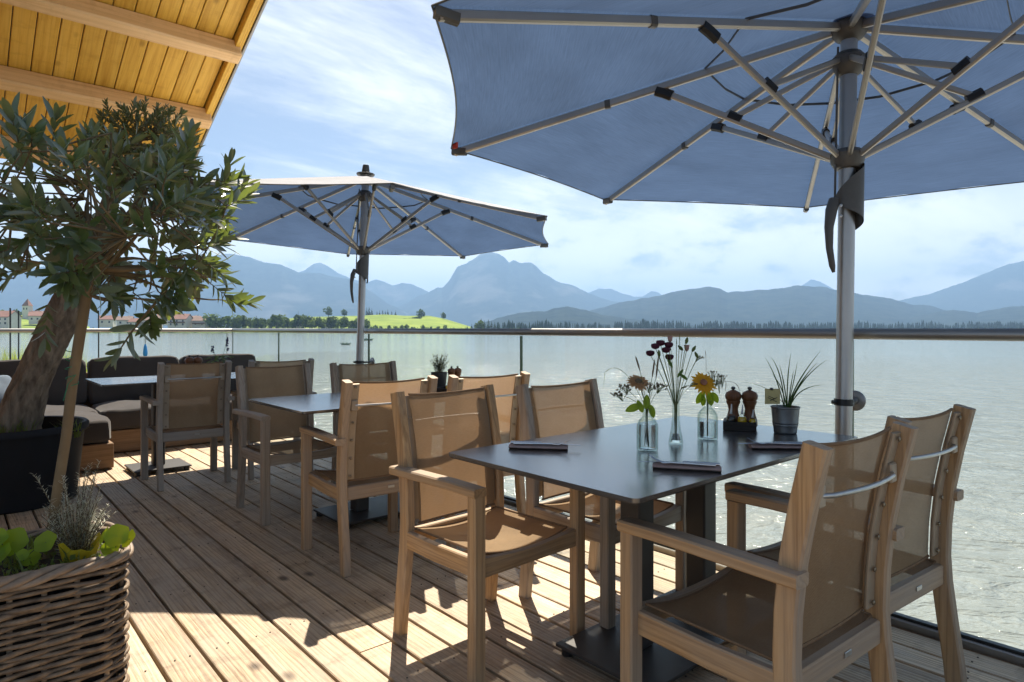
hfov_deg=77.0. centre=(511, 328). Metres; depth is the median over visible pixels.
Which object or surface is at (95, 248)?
young olive tree
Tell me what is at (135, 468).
dining table
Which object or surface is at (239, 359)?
sofa cushion
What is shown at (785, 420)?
zinc bucket
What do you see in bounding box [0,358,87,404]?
sofa cushion
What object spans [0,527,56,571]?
nasturtium plant
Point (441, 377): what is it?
herb pot
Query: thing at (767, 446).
folded napkin
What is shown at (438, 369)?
thyme bush
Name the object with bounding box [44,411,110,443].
sofa cushion
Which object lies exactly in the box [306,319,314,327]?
shore tree
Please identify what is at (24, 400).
olive tree
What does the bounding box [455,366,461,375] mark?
pepper mill
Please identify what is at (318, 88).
sky
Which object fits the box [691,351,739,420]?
flower bunch
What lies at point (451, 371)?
pepper mill
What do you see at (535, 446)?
folded napkin
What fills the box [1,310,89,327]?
meadow hill
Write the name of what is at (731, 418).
cruet bottle
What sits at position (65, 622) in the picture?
wicker basket
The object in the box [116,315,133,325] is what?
house
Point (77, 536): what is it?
curry plant
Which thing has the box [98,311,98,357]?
mooring pole
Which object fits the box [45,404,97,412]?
sofa cushion
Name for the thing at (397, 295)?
mountain
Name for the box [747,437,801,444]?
table fork
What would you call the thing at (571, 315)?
wooded hills
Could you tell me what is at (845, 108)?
parasol
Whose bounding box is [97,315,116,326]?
house
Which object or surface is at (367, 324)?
shore tree
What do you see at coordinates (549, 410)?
armchair
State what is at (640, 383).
flower bunch
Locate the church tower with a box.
[22,299,43,319]
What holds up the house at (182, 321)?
on the shore land
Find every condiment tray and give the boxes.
[436,386,446,391]
[723,418,755,431]
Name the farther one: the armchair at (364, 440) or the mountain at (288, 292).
the mountain at (288, 292)
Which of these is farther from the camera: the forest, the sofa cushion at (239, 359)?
the forest
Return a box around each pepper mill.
[184,355,193,363]
[194,355,202,363]
[447,366,455,374]
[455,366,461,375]
[725,386,741,421]
[741,387,757,426]
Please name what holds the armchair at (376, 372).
on the deck
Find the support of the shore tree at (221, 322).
on the shore land
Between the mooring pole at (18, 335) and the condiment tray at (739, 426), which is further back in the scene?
the mooring pole at (18, 335)
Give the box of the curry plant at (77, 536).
[30,460,114,554]
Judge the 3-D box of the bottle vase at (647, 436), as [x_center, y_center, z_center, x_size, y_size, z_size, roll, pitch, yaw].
[0.431,0.320,2.050,0.068,0.136,0.068,0,0,-41]
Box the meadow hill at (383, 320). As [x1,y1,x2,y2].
[247,314,469,327]
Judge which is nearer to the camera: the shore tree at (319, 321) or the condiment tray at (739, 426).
the condiment tray at (739, 426)
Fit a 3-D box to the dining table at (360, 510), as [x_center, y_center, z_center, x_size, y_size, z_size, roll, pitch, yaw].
[-0.762,0.759,3.725,1.283,0.742,0.819,0,0,-41]
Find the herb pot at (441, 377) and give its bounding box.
[431,372,446,386]
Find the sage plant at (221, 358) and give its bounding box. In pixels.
[207,337,232,362]
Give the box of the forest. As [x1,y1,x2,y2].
[496,318,1023,327]
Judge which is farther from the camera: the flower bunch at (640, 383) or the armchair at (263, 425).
the armchair at (263, 425)
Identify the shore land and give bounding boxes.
[86,332,281,332]
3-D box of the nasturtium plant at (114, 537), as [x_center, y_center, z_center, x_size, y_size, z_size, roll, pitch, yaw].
[-1.157,0.636,1.878,0.129,0.123,0.052,0,0,22]
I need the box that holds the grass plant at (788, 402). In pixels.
[747,353,824,407]
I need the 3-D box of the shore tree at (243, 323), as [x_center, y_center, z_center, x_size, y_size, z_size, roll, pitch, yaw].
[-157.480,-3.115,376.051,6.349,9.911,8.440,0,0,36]
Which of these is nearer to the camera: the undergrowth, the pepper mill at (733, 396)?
the pepper mill at (733, 396)
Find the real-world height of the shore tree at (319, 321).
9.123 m
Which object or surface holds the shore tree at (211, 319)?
on the shore land
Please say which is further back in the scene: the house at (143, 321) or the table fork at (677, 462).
the house at (143, 321)
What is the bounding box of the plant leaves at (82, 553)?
[57,532,100,561]
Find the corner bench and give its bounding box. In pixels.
[80,372,231,471]
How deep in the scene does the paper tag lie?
2.34 m
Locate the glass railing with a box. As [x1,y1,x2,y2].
[0,328,1023,665]
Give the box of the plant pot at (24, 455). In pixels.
[0,416,88,514]
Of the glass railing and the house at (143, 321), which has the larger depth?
the house at (143, 321)
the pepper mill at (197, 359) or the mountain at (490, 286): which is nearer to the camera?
the pepper mill at (197, 359)
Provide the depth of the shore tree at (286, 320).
388.58 m
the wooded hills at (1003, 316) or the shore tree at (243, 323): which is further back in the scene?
the wooded hills at (1003, 316)
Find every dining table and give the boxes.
[85,372,235,476]
[248,392,399,528]
[449,416,857,681]
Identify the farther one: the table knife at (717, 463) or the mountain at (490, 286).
the mountain at (490, 286)
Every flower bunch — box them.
[603,355,667,423]
[646,334,703,433]
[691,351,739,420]
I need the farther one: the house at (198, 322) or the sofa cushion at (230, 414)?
the house at (198, 322)
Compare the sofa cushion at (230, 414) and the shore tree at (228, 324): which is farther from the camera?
the shore tree at (228, 324)
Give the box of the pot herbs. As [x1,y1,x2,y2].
[0,417,88,437]
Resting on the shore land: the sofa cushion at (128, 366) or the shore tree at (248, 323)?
the shore tree at (248, 323)
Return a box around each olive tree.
[0,92,265,558]
[0,96,207,432]
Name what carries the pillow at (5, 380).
on the sofa cushion at (98, 430)
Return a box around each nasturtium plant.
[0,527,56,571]
[99,524,134,555]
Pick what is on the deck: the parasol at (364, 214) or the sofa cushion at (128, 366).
the parasol at (364, 214)
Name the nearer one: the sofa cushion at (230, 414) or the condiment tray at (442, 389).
the condiment tray at (442, 389)
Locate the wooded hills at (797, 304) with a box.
[590,285,945,327]
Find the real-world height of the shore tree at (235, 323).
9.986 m
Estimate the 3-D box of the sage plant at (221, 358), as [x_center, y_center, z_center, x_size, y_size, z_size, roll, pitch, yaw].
[-2.422,0.187,5.325,0.196,0.238,0.199,0,0,5]
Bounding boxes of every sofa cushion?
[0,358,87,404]
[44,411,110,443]
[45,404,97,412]
[87,355,178,403]
[91,400,150,429]
[179,354,255,393]
[229,394,231,419]
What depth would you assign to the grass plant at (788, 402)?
2.39 m
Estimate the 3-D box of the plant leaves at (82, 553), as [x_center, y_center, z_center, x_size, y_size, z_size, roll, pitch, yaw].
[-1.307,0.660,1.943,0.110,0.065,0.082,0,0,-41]
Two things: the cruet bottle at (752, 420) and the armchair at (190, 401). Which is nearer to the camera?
the cruet bottle at (752, 420)
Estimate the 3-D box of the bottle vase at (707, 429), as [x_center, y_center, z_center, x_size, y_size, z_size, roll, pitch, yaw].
[0.686,0.318,2.258,0.069,0.139,0.069,0,0,-41]
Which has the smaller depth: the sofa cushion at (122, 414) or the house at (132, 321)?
the sofa cushion at (122, 414)
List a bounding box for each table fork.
[513,439,569,444]
[649,454,715,466]
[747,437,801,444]
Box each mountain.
[0,254,408,327]
[299,263,427,306]
[397,252,618,327]
[589,279,834,301]
[899,261,1023,312]
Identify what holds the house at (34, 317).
on the meadow hill at (25, 323)
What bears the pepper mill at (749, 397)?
in the condiment tray at (739, 426)
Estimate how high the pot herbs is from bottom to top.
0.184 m
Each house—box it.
[0,311,22,327]
[28,311,42,323]
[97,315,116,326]
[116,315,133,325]
[127,318,140,327]
[141,316,162,327]
[167,313,192,327]
[191,316,208,327]
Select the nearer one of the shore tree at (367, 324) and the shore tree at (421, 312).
the shore tree at (367, 324)
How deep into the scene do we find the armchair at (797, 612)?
1.56 m
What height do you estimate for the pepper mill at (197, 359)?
0.178 m
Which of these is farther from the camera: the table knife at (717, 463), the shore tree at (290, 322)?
the shore tree at (290, 322)
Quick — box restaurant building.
[0,0,267,173]
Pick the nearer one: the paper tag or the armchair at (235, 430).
the paper tag
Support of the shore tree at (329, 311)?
on the meadow hill at (383, 320)
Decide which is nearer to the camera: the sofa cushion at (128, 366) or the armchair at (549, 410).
the armchair at (549, 410)
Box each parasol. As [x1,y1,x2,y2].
[143,338,147,355]
[154,164,547,363]
[431,0,1023,435]
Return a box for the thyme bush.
[430,354,448,372]
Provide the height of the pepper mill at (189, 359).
0.178 m
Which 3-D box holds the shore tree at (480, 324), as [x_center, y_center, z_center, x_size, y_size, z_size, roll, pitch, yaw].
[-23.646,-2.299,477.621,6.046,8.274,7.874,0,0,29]
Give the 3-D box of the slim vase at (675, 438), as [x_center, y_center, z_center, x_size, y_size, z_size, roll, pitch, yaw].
[0.551,0.297,2.163,0.049,0.180,0.049,0,0,-41]
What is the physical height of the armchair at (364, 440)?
0.898 m
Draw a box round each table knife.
[511,441,580,445]
[638,460,719,465]
[737,441,801,443]
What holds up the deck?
in the lake
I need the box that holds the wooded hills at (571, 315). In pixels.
[483,306,665,327]
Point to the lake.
(914, 379)
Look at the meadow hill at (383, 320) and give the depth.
567.31 m
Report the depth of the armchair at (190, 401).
4.66 m
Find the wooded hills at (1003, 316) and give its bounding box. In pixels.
[893,306,1023,327]
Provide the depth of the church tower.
467.78 m
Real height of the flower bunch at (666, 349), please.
0.359 m
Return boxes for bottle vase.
[637,416,657,449]
[697,412,715,438]
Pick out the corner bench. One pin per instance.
(122, 440)
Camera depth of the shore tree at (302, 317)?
385.29 m
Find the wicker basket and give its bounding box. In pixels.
[0,521,133,681]
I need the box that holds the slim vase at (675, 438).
[668,425,681,442]
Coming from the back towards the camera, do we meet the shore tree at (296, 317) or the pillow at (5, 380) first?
the shore tree at (296, 317)
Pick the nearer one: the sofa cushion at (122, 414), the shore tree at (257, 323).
the sofa cushion at (122, 414)
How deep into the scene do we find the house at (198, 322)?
374.84 m
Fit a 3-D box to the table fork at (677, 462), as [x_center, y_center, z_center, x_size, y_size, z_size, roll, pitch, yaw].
[0.466,0.362,1.764,0.177,0.022,0.021,0,0,15]
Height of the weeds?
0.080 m
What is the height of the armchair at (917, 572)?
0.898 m
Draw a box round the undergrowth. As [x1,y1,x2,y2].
[93,326,470,332]
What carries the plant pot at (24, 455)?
on the deck
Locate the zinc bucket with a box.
[770,405,799,434]
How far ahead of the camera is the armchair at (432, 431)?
2.37 m
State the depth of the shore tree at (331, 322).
389.60 m
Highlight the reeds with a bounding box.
[0,344,105,371]
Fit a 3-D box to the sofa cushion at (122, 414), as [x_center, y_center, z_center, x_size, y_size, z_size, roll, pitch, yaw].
[-3.586,0.826,6.272,0.815,0.261,0.774,0,0,-41]
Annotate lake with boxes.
[0,333,1023,649]
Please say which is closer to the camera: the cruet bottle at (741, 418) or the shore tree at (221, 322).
the cruet bottle at (741, 418)
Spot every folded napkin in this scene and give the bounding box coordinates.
[508,443,567,449]
[652,462,721,471]
[748,444,801,448]
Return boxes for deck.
[0,438,1023,681]
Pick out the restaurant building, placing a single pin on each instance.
(81, 60)
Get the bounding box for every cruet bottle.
[727,404,734,421]
[738,405,746,421]
[749,410,756,428]
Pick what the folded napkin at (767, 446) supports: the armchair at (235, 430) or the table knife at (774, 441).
the table knife at (774, 441)
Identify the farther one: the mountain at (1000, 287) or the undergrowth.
the mountain at (1000, 287)
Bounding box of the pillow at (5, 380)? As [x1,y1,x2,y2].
[0,375,11,402]
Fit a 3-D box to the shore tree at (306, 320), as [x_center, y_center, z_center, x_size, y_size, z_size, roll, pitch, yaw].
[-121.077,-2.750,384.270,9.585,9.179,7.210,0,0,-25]
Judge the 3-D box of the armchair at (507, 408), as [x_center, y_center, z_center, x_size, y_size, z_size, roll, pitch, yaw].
[-0.246,0.683,3.562,0.544,0.898,0.534,0,0,-34]
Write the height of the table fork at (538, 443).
0.020 m
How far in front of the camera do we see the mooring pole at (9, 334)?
13.99 m
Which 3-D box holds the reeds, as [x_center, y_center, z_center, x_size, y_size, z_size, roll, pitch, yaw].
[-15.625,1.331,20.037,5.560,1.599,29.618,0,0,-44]
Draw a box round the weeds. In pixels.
[0,532,102,575]
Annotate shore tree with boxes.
[202,313,219,327]
[216,318,226,327]
[221,316,231,327]
[229,314,242,327]
[238,315,246,327]
[245,317,255,326]
[251,318,264,327]
[268,314,285,327]
[281,318,290,327]
[288,320,296,327]
[289,314,305,326]
[297,315,309,326]
[301,317,316,327]
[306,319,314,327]
[314,317,326,327]
[323,307,332,316]
[325,316,336,327]
[338,318,349,327]
[364,319,369,327]
[416,309,424,315]
[476,320,483,327]
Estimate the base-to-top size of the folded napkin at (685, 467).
0.015 m
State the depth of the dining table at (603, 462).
2.08 m
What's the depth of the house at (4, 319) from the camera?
357.76 m
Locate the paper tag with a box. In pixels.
[765,388,779,411]
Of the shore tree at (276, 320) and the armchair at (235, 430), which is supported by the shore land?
the shore tree at (276, 320)
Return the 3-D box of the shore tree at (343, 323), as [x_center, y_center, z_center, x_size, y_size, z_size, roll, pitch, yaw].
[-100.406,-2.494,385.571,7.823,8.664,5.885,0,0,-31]
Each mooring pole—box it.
[9,308,10,359]
[18,311,18,358]
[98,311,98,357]
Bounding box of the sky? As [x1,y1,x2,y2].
[0,0,1023,300]
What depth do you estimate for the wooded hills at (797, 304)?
2389.43 m
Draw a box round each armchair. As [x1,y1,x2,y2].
[139,360,234,491]
[231,358,316,479]
[232,363,338,525]
[299,375,437,576]
[329,361,397,483]
[389,384,584,681]
[445,371,529,549]
[515,378,685,628]
[617,421,918,681]
[724,404,975,681]
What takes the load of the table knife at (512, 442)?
on the folded napkin at (535, 446)

